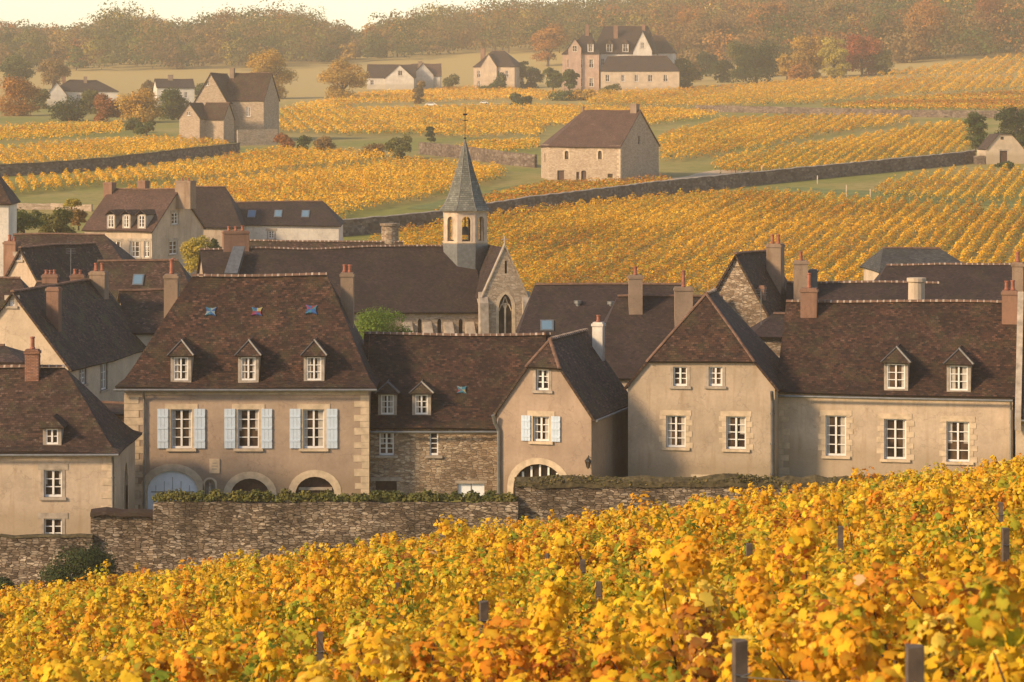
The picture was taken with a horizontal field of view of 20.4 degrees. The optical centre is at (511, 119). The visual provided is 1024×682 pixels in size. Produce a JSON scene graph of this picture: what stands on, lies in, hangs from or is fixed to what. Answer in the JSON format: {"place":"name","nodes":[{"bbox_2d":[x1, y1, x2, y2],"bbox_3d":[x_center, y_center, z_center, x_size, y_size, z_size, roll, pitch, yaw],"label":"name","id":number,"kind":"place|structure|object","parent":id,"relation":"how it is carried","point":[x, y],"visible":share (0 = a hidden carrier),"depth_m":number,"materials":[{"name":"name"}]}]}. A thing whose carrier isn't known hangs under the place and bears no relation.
{"place":"outdoors","nodes":[
{"label":"outdoors","id":0,"kind":"place"},
{"bbox_2d":[0,0,626,31],"label":"sky","id":1,"kind":"structure","parent":0,"point":[355,13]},
{"bbox_2d":[0,27,1023,681],"bbox_3d":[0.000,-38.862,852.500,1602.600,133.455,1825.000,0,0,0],"label":"ground","id":2,"kind":"structure","parent":0,"point":[130,77],"depth_m":576.79,"materials":[{"name":"green plant"}]},
{"bbox_2d":[0,175,20,275],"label":"corner tower","id":3,"kind":"structure","parent":2,"relation":"on","point":[9,200],"depth_m":240.09,"materials":[{"name":"white paint"}]},
{"bbox_2d":[0,54,35,84],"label":"tree","id":4,"kind":"object","parent":2,"relation":"on","point":[17,66],"visible":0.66,"depth_m":988.53,"materials":[{"name":"green plant"}]},
{"bbox_2d":[0,344,40,367],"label":"tiny dark roof","id":5,"kind":"structure","parent":2,"relation":"on","point":[10,356],"depth_m":152.85,"materials":[{"name":"brown tile"}]},
{"bbox_2d":[0,74,44,115],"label":"tree","id":6,"kind":"object","parent":2,"relation":"on","point":[14,87],"visible":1,"depth_m":744.24,"materials":[{"name":"orange plant"}]},
{"bbox_2d":[17,207,47,232],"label":"bush","id":7,"kind":"object","parent":2,"relation":"on","point":[26,219],"visible":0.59,"depth_m":284.62,"materials":[{"name":"green plant"}]},
{"bbox_2d":[2,235,86,286],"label":"cream gable cottage","id":8,"kind":"structure","parent":2,"relation":"on","point":[28,265],"depth_m":203.06,"materials":[{"name":"tile"}]},
{"bbox_2d":[0,533,93,594],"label":"garden wall","id":9,"kind":"structure","parent":2,"relation":"on","point":[24,558],"depth_m":131.76,"materials":[{"name":"stone"}]},
{"bbox_2d":[36,57,70,86],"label":"tree","id":10,"kind":"object","parent":2,"relation":"on","point":[53,73],"visible":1,"depth_m":968.61,"materials":[{"name":"orange plant"}]},
{"bbox_2d":[17,203,92,210],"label":"garden wall","id":11,"kind":"structure","parent":2,"relation":"on","point":[48,206],"depth_m":396.02,"materials":[{"name":"stone"}]},
{"bbox_2d":[38,206,75,232],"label":"bush","id":12,"kind":"object","parent":2,"relation":"on","point":[58,219],"visible":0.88,"depth_m":289.56,"materials":[{"name":"green plant"}]},
{"bbox_2d":[0,119,124,139],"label":"vineyard","id":13,"kind":"object","parent":2,"relation":"on","point":[88,128],"visible":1,"depth_m":628.48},
{"bbox_2d":[46,95,90,120],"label":"tree","id":14,"kind":"object","parent":2,"relation":"on","point":[66,111],"visible":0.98,"depth_m":703.99,"materials":[{"name":"green plant"}]},
{"bbox_2d":[0,337,142,534],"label":"cream house","id":15,"kind":"structure","parent":2,"relation":"on","point":[67,450],"depth_m":140.24,"materials":[{"name":"paint"}]},
{"bbox_2d":[38,464,67,499],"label":"window","id":16,"kind":"structure","parent":15,"relation":"in","point":[52,475],"depth_m":140.10,"materials":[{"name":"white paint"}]},
{"bbox_2d":[38,513,67,533],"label":"window","id":17,"kind":"structure","parent":15,"relation":"in","point":[51,523],"depth_m":140.03,"materials":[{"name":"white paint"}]},
{"bbox_2d":[0,263,145,401],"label":"gable end house","id":18,"kind":"structure","parent":2,"relation":"on","point":[80,329],"depth_m":169.88,"materials":[{"name":"tile"}]},
{"bbox_2d":[12,232,134,259],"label":"wide roof house","id":19,"kind":"structure","parent":2,"relation":"on","point":[109,249],"depth_m":225.41,"materials":[{"name":"tile"}]},
{"bbox_2d":[36,540,122,590],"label":"bush","id":20,"kind":"object","parent":2,"relation":"on","point":[79,565],"visible":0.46,"depth_m":127.29,"materials":[{"name":"green plant"}]},
{"bbox_2d":[47,76,118,107],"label":"house","id":21,"kind":"structure","parent":2,"relation":"on","point":[74,88],"depth_m":817.69,"materials":[{"name":"white paint"}]},
{"bbox_2d":[71,242,103,275],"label":"roof","id":22,"kind":"structure","parent":2,"relation":"on","point":[88,255],"depth_m":211.22,"materials":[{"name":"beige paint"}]},
{"bbox_2d":[93,93,121,121],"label":"tree","id":23,"kind":"object","parent":2,"relation":"on","point":[109,110],"visible":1,"depth_m":697.90,"materials":[{"name":"red plant"}]},
{"bbox_2d":[0,133,233,163],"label":"vineyard","id":24,"kind":"object","parent":2,"relation":"on","point":[51,147],"visible":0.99,"depth_m":542.62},
{"bbox_2d":[0,143,240,176],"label":"field wall","id":25,"kind":"structure","parent":2,"relation":"on","point":[38,168],"depth_m":493.80,"materials":[{"name":"stone"}]},
{"bbox_2d":[90,507,152,578],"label":"garden wall","id":26,"kind":"structure","parent":2,"relation":"on","point":[126,535],"depth_m":132.15,"materials":[{"name":"stone"}]},
{"bbox_2d":[87,258,190,299],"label":"skylight roof house","id":27,"kind":"structure","parent":2,"relation":"on","point":[136,273],"depth_m":195.01,"materials":[{"name":"tile"}]},
{"bbox_2d":[113,88,164,122],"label":"tree","id":28,"kind":"object","parent":2,"relation":"on","point":[140,105],"visible":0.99,"depth_m":693.76,"materials":[{"name":"orange plant"}]},
{"bbox_2d":[117,288,163,345],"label":"back house","id":29,"kind":"structure","parent":2,"relation":"on","point":[143,310],"depth_m":180.01,"materials":[{"name":"tile"}]},
{"bbox_2d":[81,178,245,276],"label":"dormered manor","id":30,"kind":"structure","parent":2,"relation":"on","point":[143,220],"depth_m":297.05,"materials":[{"name":"beige paint"}]},
{"bbox_2d":[157,87,190,119],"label":"tree","id":31,"kind":"object","parent":2,"relation":"on","point":[172,102],"visible":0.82,"depth_m":711.81,"materials":[{"name":"green plant"}]},
{"bbox_2d":[153,75,194,106],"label":"house","id":32,"kind":"structure","parent":2,"relation":"on","point":[186,87],"depth_m":802.19,"materials":[{"name":"white paint"}]},
{"bbox_2d":[179,235,212,273],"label":"tree","id":33,"kind":"object","parent":2,"relation":"on","point":[191,249],"visible":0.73,"depth_m":261.12,"materials":[{"name":"yellow plant"}]},
{"bbox_2d":[2,145,403,193],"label":"vineyard","id":34,"kind":"object","parent":2,"relation":"on","point":[241,159],"visible":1,"depth_m":481.48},
{"bbox_2d":[178,68,279,142],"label":"stone farmhouse","id":35,"kind":"object","parent":2,"relation":"on","point":[223,106],"visible":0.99,"depth_m":593.24,"materials":[{"name":"stone"}]},
{"bbox_2d":[114,259,379,508],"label":"manor house","id":36,"kind":"structure","parent":2,"relation":"on","point":[229,383],"depth_m":150.12,"materials":[{"name":"beige paint"}]},
{"bbox_2d":[147,471,196,508],"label":"garage door","id":37,"kind":"structure","parent":36,"relation":"in","point":[168,480],"depth_m":150.12,"materials":[{"name":"wood"}]},
{"bbox_2d":[157,404,204,450],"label":"window","id":38,"kind":"structure","parent":36,"relation":"in","point":[178,425],"depth_m":149.97,"materials":[{"name":"white paint"}]},
{"bbox_2d":[224,404,271,450],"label":"window","id":39,"kind":"structure","parent":36,"relation":"in","point":[245,425],"depth_m":149.97,"materials":[{"name":"white paint"}]},
{"bbox_2d":[290,404,336,450],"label":"window","id":40,"kind":"structure","parent":36,"relation":"in","point":[312,426],"depth_m":149.97,"materials":[{"name":"white paint"}]},
{"bbox_2d":[237,129,277,145],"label":"field wall","id":41,"kind":"structure","parent":2,"relation":"on","point":[257,137],"depth_m":577.83,"materials":[{"name":"stone"}]},
{"bbox_2d":[246,47,298,98],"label":"tree","id":42,"kind":"object","parent":2,"relation":"on","point":[263,62],"visible":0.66,"depth_m":890.20,"materials":[{"name":"orange plant"}]},
{"bbox_2d":[236,200,345,239],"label":"long white wing","id":43,"kind":"structure","parent":2,"relation":"on","point":[297,220],"depth_m":314.70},
{"bbox_2d":[126,154,506,218],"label":"vineyard","id":44,"kind":"object","parent":2,"relation":"on","point":[481,172],"visible":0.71,"depth_m":439.09,"materials":[{"name":"plant"}]},
{"bbox_2d":[249,223,402,247],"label":"house","id":45,"kind":"structure","parent":2,"relation":"on","point":[389,233],"depth_m":241.32,"materials":[{"name":"tile"}]},
{"bbox_2d":[153,500,517,574],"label":"garden wall","id":46,"kind":"structure","parent":2,"relation":"on","point":[199,531],"depth_m":131.50,"materials":[{"name":"stone"}]},
{"bbox_2d":[151,488,464,502],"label":"hedge","id":47,"kind":"object","parent":46,"relation":"on","point":[281,496],"visible":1,"depth_m":131.77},
{"bbox_2d":[464,489,517,502],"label":"hedge","id":48,"kind":"object","parent":46,"relation":"on","point":[475,496],"visible":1,"depth_m":131.80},
{"bbox_2d":[315,57,370,99],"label":"tree","id":49,"kind":"object","parent":2,"relation":"on","point":[334,76],"visible":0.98,"depth_m":876.00,"materials":[{"name":"orange plant"}]},
{"bbox_2d":[196,113,529,333],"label":"village church","id":50,"kind":"structure","parent":2,"relation":"on","point":[472,284],"depth_m":218.12,"materials":[{"name":"tile"}]},
{"bbox_2d":[499,294,511,333],"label":"gothic window","id":51,"kind":"structure","parent":50,"relation":"in","point":[505,310],"depth_m":216.83,"materials":[{"name":"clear glass"}]},
{"bbox_2d":[354,305,414,339],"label":"bush","id":52,"kind":"object","parent":2,"relation":"on","point":[368,320],"visible":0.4,"depth_m":187.14,"materials":[{"name":"green plant"}]},
{"bbox_2d":[384,134,411,158],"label":"bush","id":53,"kind":"object","parent":2,"relation":"on","point":[400,145],"visible":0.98,"depth_m":518.63,"materials":[{"name":"green plant"}]},
{"bbox_2d":[366,61,441,89],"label":"white farm","id":54,"kind":"object","parent":2,"relation":"on","point":[396,76],"visible":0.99,"depth_m":1002.23,"materials":[{"name":"paint"}]},
{"bbox_2d":[279,84,580,114],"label":"vineyard","id":55,"kind":"object","parent":2,"relation":"on","point":[501,91],"visible":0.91,"depth_m":874.54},
{"bbox_2d":[363,329,550,500],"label":"stone house","id":56,"kind":"structure","parent":2,"relation":"on","point":[436,399],"depth_m":152.05,"materials":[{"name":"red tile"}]},
{"bbox_2d":[418,142,536,167],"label":"field wall","id":57,"kind":"structure","parent":2,"relation":"on","point":[488,155],"depth_m":509.38,"materials":[{"name":"stone"}]},
{"bbox_2d":[456,136,539,150],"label":"vineyard","id":58,"kind":"object","parent":2,"relation":"on","point":[488,143],"visible":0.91,"depth_m":556.12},
{"bbox_2d":[473,48,523,88],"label":"yellow villa","id":59,"kind":"object","parent":2,"relation":"on","point":[490,66],"visible":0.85,"depth_m":974.66,"materials":[{"name":"beige paint"}]},
{"bbox_2d":[279,102,726,137],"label":"vineyard","id":60,"kind":"object","parent":2,"relation":"on","point":[547,108],"visible":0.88,"depth_m":693.25,"materials":[{"name":"plant"}]},
{"bbox_2d":[0,453,1023,681],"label":"foreground vineyard","id":61,"kind":"object","parent":2,"relation":"on","point":[691,590],"visible":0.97,"depth_m":28.33,"materials":[{"name":"yellow plant"}]},
{"bbox_2d":[0,0,1023,69],"bbox_3d":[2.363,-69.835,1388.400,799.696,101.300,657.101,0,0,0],"label":"forest","id":62,"kind":"object","parent":2,"relation":"on","point":[304,34],"depth_m":1258.17,"materials":[{"name":"plant"}]},
{"bbox_2d":[529,21,569,65],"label":"tree","id":63,"kind":"object","parent":2,"relation":"on","point":[544,40],"visible":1,"depth_m":1191.35,"materials":[{"name":"orange plant"}]},
{"bbox_2d":[434,174,670,210],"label":"vineyard","id":64,"kind":"object","parent":2,"relation":"on","point":[521,192],"visible":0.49,"depth_m":431.11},
{"bbox_2d":[491,315,627,494],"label":"gabled house","id":65,"kind":"structure","parent":2,"relation":"on","point":[562,408],"depth_m":149.49,"materials":[{"name":"beige paint"}]},
{"bbox_2d":[521,411,559,444],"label":"window","id":66,"kind":"structure","parent":65,"relation":"in","point":[546,425],"depth_m":149.24,"materials":[{"name":"white paint"}]},
{"bbox_2d":[531,369,552,392],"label":"window","id":67,"kind":"structure","parent":65,"relation":"in","point":[544,376],"depth_m":149.21,"materials":[{"name":"white paint"}]},
{"bbox_2d":[516,282,681,337],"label":"house roof","id":68,"kind":"structure","parent":2,"relation":"on","point":[554,309],"depth_m":192.85,"materials":[{"name":"tile"}]},
{"bbox_2d":[539,104,660,181],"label":"stone barn","id":69,"kind":"structure","parent":2,"relation":"on","point":[598,144],"depth_m":459.20,"materials":[{"name":"beige stone"}]},
{"bbox_2d":[562,24,680,92],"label":"mansion","id":70,"kind":"structure","parent":2,"relation":"on","point":[633,57],"depth_m":915.29,"materials":[{"name":"white paint"}]},
{"bbox_2d":[343,150,975,236],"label":"field wall","id":71,"kind":"structure","parent":2,"relation":"on","point":[361,226],"depth_m":429.34,"materials":[{"name":"stone"}]},
{"bbox_2d":[603,266,722,391],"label":"brown house","id":72,"kind":"structure","parent":2,"relation":"on","point":[640,326],"depth_m":172.70,"materials":[{"name":"tile"}]},
{"bbox_2d":[674,55,703,87],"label":"tree","id":73,"kind":"object","parent":2,"relation":"on","point":[687,73],"visible":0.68,"depth_m":931.20,"materials":[{"name":"green plant"}]},
{"bbox_2d":[364,186,1023,293],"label":"vineyard","id":74,"kind":"object","parent":2,"relation":"on","point":[737,194],"visible":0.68,"depth_m":349.08,"materials":[{"name":"plant"}]},
{"bbox_2d":[515,473,888,527],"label":"garden wall","id":75,"kind":"structure","parent":2,"relation":"on","point":[561,499],"depth_m":132.01,"materials":[{"name":"stone"}]},
{"bbox_2d":[514,473,899,486],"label":"wall moss","id":76,"kind":"object","parent":75,"relation":"on","point":[591,477],"depth_m":132.07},
{"bbox_2d":[623,288,782,477],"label":"clipped gable house","id":77,"kind":"structure","parent":2,"relation":"on","point":[703,386],"depth_m":151.38,"materials":[{"name":"beige paint"}]},
{"bbox_2d":[659,410,692,450],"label":"window","id":78,"kind":"structure","parent":77,"relation":"in","point":[675,432],"depth_m":151.63,"materials":[{"name":"white paint"}]},
{"bbox_2d":[669,367,690,388],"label":"window","id":79,"kind":"structure","parent":77,"relation":"in","point":[681,375],"depth_m":151.56,"materials":[{"name":"white paint"}]},
{"bbox_2d":[704,367,725,388],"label":"window","id":80,"kind":"structure","parent":77,"relation":"in","point":[715,376],"depth_m":151.19,"materials":[{"name":"white paint"}]},
{"bbox_2d":[719,411,753,451],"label":"window","id":81,"kind":"structure","parent":77,"relation":"in","point":[735,429],"depth_m":151.00,"materials":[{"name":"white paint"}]},
{"bbox_2d":[678,13,731,59],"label":"tree","id":82,"kind":"object","parent":2,"relation":"on","point":[714,22],"visible":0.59,"depth_m":1164.90,"materials":[{"name":"orange plant"}]},
{"bbox_2d":[732,639,749,681],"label":"vine post","id":83,"kind":"object","parent":2,"relation":"on","point":[739,657],"visible":1,"depth_m":14.57,"materials":[{"name":"wood"}]},
{"bbox_2d":[716,234,786,326],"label":"stone gable house","id":84,"kind":"structure","parent":2,"relation":"on","point":[746,276],"depth_m":175.37,"materials":[{"name":"stone"}]},
{"bbox_2d":[729,39,780,82],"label":"tree","id":85,"kind":"object","parent":2,"relation":"on","point":[761,63],"visible":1,"depth_m":955.14,"materials":[{"name":"green plant"}]},
{"bbox_2d":[750,290,784,357],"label":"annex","id":86,"kind":"object","parent":2,"relation":"on","point":[768,331],"visible":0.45,"depth_m":166.42,"materials":[{"name":"tile"}]},
{"bbox_2d":[747,0,799,43],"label":"tree","id":87,"kind":"object","parent":2,"relation":"on","point":[777,6],"visible":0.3,"depth_m":1180.80,"materials":[{"name":"orange plant"}]},
{"bbox_2d":[657,111,911,159],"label":"vineyard","id":88,"kind":"object","parent":2,"relation":"on","point":[732,123],"visible":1,"depth_m":602.40,"materials":[{"name":"plant"}]},
{"bbox_2d":[586,73,1023,106],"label":"vineyard","id":89,"kind":"object","parent":2,"relation":"on","point":[630,93],"visible":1,"depth_m":845.45,"materials":[{"name":"plant"}]},
{"bbox_2d":[789,34,828,77],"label":"tree","id":90,"kind":"object","parent":2,"relation":"on","point":[806,54],"visible":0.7,"depth_m":984.95,"materials":[{"name":"orange plant"}]},
{"bbox_2d":[817,37,851,77],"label":"tree","id":91,"kind":"object","parent":2,"relation":"on","point":[835,55],"visible":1,"depth_m":976.90,"materials":[{"name":"yellow plant"}]},
{"bbox_2d":[815,0,859,34],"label":"tree","id":92,"kind":"object","parent":2,"relation":"on","point":[825,11],"visible":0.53,"depth_m":1177.37,"materials":[{"name":"brown plant"}]},
{"bbox_2d":[711,118,972,172],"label":"vineyard","id":93,"kind":"object","parent":2,"relation":"on","point":[882,144],"visible":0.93,"depth_m":518.29,"materials":[{"name":"plant"}]},
{"bbox_2d":[695,105,1019,117],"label":"field wall","id":94,"kind":"structure","parent":2,"relation":"on","point":[846,111],"depth_m":692.94,"materials":[{"name":"stone"}]},
{"bbox_2d":[786,251,939,299],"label":"house","id":95,"kind":"structure","parent":2,"relation":"on","point":[867,290],"depth_m":177.46,"materials":[{"name":"tile"}]},
{"bbox_2d":[841,33,884,75],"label":"tree","id":96,"kind":"object","parent":2,"relation":"on","point":[857,47],"visible":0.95,"depth_m":989.26,"materials":[{"name":"red plant"}]},
{"bbox_2d":[756,187,1023,206],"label":"grass verge","id":97,"kind":"object","parent":2,"relation":"on","point":[861,193],"depth_m":418.76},
{"bbox_2d":[777,273,1017,477],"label":"long cream house","id":98,"kind":"structure","parent":2,"relation":"on","point":[917,381],"depth_m":152.07,"materials":[{"name":"paint"}]},
{"bbox_2d":[818,410,852,458],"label":"window","id":99,"kind":"structure","parent":98,"relation":"in","point":[835,440],"depth_m":151.96,"materials":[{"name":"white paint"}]},
{"bbox_2d":[877,413,913,462],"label":"window","id":100,"kind":"structure","parent":98,"relation":"in","point":[895,447],"depth_m":151.33,"materials":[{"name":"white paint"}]},
{"bbox_2d":[939,416,976,464],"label":"window","id":101,"kind":"structure","parent":98,"relation":"in","point":[957,437],"depth_m":150.63,"materials":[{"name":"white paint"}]},
{"bbox_2d":[859,247,961,280],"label":"slate roof house","id":102,"kind":"structure","parent":2,"relation":"on","point":[874,265],"depth_m":216.99,"materials":[{"name":"tile"}]},
{"bbox_2d":[905,644,923,681],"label":"vine post","id":103,"kind":"object","parent":2,"relation":"on","point":[914,662],"visible":1,"depth_m":11.97,"materials":[{"name":"wood"}]},
{"bbox_2d":[821,88,1023,110],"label":"vineyard","id":104,"kind":"object","parent":2,"relation":"on","point":[920,101],"visible":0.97,"depth_m":741.98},
{"bbox_2d":[893,0,953,59],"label":"tree","id":105,"kind":"object","parent":2,"relation":"on","point":[925,8],"visible":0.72,"depth_m":1106.86,"materials":[{"name":"orange plant"}]},
{"bbox_2d":[872,163,1023,201],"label":"vineyard","id":106,"kind":"object","parent":2,"relation":"on","point":[1012,187],"visible":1,"depth_m":426.35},
{"bbox_2d":[874,263,1023,299],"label":"back brown house","id":107,"kind":"structure","parent":2,"relation":"on","point":[972,281],"depth_m":192.94,"materials":[{"name":"paint"}]},
{"bbox_2d":[878,52,1023,76],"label":"vineyard","id":108,"kind":"object","parent":2,"relation":"on","point":[992,68],"visible":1,"depth_m":986.52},
{"bbox_2d":[963,111,988,149],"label":"tree","id":109,"kind":"object","parent":2,"relation":"on","point":[977,126],"visible":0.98,"depth_m":519.61,"materials":[{"name":"green plant"}]},
{"bbox_2d":[967,0,1018,52],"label":"tree","id":110,"kind":"object","parent":2,"relation":"on","point":[989,6],"visible":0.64,"depth_m":1122.07,"materials":[{"name":"orange plant"}]},
{"bbox_2d":[977,134,1023,163],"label":"field cottage","id":111,"kind":"structure","parent":2,"relation":"on","point":[995,148],"depth_m":487.56,"materials":[{"name":"paint"}]},
{"bbox_2d":[993,105,1023,145],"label":"tree","id":112,"kind":"object","parent":2,"relation":"on","point":[1009,119],"visible":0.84,"depth_m":537.17,"materials":[{"name":"green plant"}]},
{"bbox_2d":[1011,252,1023,457],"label":"house","id":113,"kind":"structure","parent":2,"relation":"on","point":[1017,265],"depth_m":150.55,"materials":[{"name":"paint"}]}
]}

